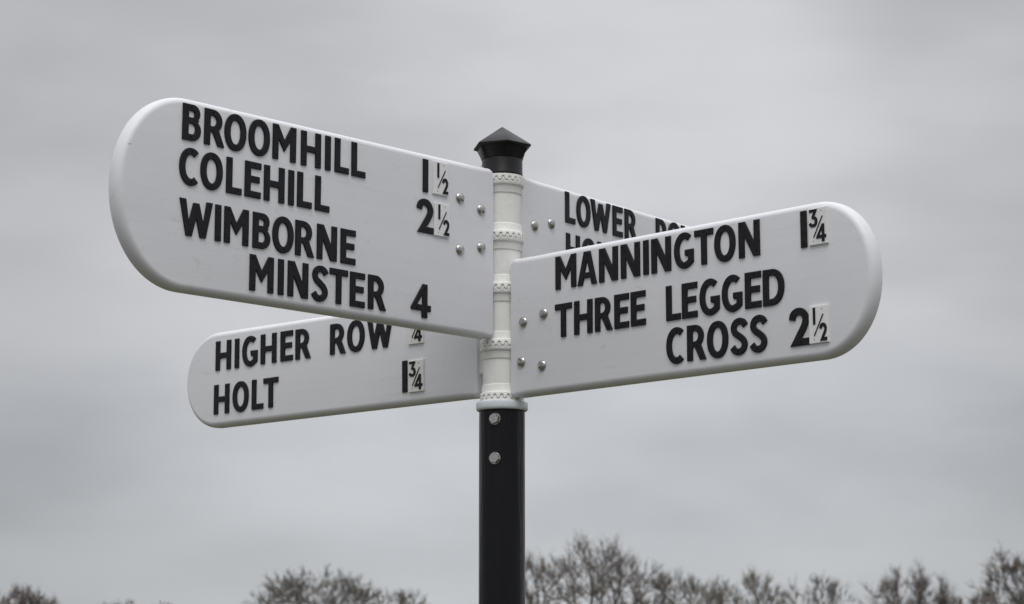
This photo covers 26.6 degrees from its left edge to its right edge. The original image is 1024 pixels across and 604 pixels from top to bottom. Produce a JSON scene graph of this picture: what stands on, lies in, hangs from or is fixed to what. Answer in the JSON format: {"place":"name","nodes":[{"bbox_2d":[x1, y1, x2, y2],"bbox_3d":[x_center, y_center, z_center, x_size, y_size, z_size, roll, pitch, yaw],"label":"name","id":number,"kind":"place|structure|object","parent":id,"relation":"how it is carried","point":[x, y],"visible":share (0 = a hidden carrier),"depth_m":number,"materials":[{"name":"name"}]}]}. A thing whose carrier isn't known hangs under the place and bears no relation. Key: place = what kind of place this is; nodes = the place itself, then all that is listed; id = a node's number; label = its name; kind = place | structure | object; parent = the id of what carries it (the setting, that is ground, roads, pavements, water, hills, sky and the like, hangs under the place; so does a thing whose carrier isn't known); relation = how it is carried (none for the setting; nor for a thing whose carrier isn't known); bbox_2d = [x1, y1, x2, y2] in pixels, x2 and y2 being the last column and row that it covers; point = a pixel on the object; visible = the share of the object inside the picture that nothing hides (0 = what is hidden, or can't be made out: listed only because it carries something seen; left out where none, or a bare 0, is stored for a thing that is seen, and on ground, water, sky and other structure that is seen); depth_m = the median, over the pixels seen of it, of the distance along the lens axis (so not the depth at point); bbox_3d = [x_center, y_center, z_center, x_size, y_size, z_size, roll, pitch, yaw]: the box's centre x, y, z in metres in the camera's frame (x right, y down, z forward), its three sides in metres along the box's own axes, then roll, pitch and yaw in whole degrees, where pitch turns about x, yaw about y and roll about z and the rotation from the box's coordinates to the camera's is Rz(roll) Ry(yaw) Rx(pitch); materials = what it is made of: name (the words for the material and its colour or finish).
{"place":"outdoors","nodes":[
{"label":"outdoors","id":0,"kind":"place"},
{"bbox_2d":[0,0,1023,603],"label":"sky","id":1,"kind":"structure","parent":0,"point":[905,445],"materials":[{"name":"grey"}]},
{"bbox_3d":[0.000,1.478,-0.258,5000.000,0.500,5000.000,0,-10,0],"label":"ground","id":2,"kind":"structure","parent":0,"visible":0},
{"bbox_2d":[0,582,61,603],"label":"bare tree","id":3,"kind":"object","parent":2,"relation":"on","point":[34,599],"visible":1,"depth_m":89.03,"materials":[{"name":"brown plant"}]},
{"bbox_2d":[97,599,135,603],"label":"bare tree","id":4,"kind":"object","parent":2,"relation":"on","point":[127,601],"visible":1,"depth_m":148.95,"materials":[{"name":"grey plant"}]},
{"bbox_2d":[244,564,382,603],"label":"bare tree","id":5,"kind":"object","parent":2,"relation":"on","point":[290,586],"visible":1,"depth_m":90.68,"materials":[{"name":"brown plant"}]},
{"bbox_2d":[377,586,430,603],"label":"bare tree","id":6,"kind":"object","parent":2,"relation":"on","point":[401,596],"visible":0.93,"depth_m":98.83,"materials":[{"name":"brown plant"}]},
{"bbox_2d":[109,98,882,603],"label":"fingerpost","id":7,"kind":"object","parent":2,"relation":"on","point":[499,286],"visible":1,"depth_m":4.01,"materials":[{"name":"white metal"}]},
{"bbox_2d":[525,547,587,603],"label":"bare tree","id":8,"kind":"object","parent":2,"relation":"on","point":[527,594],"visible":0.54,"depth_m":94.37,"materials":[{"name":"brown plant"}]},
{"bbox_2d":[529,528,673,603],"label":"bare tree","id":9,"kind":"object","parent":2,"relation":"on","point":[594,590],"visible":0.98,"depth_m":89.09,"materials":[{"name":"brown plant"}]},
{"bbox_2d":[629,567,746,603],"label":"bare tree","id":10,"kind":"object","parent":2,"relation":"on","point":[681,586],"visible":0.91,"depth_m":88.97,"materials":[{"name":"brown plant"}]},
{"bbox_2d":[694,563,787,603],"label":"bare tree","id":11,"kind":"object","parent":2,"relation":"on","point":[718,597],"visible":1,"depth_m":85.13,"materials":[{"name":"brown plant"}]},
{"bbox_2d":[780,569,855,603],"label":"bare tree","id":12,"kind":"object","parent":2,"relation":"on","point":[828,590],"visible":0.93,"depth_m":108.85,"materials":[{"name":"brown plant"}]},
{"bbox_2d":[857,558,964,603],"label":"bare tree","id":13,"kind":"object","parent":2,"relation":"on","point":[920,579],"visible":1,"depth_m":94.81,"materials":[{"name":"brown plant"}]},
{"bbox_2d":[947,574,1002,603],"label":"bare tree","id":14,"kind":"object","parent":2,"relation":"on","point":[975,597],"visible":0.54,"depth_m":89.32,"materials":[{"name":"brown plant"}]},
{"bbox_2d":[963,538,1023,603],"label":"bare tree","id":15,"kind":"object","parent":2,"relation":"on","point":[1016,563],"visible":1,"depth_m":79.05,"materials":[{"name":"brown plant"}]}
]}

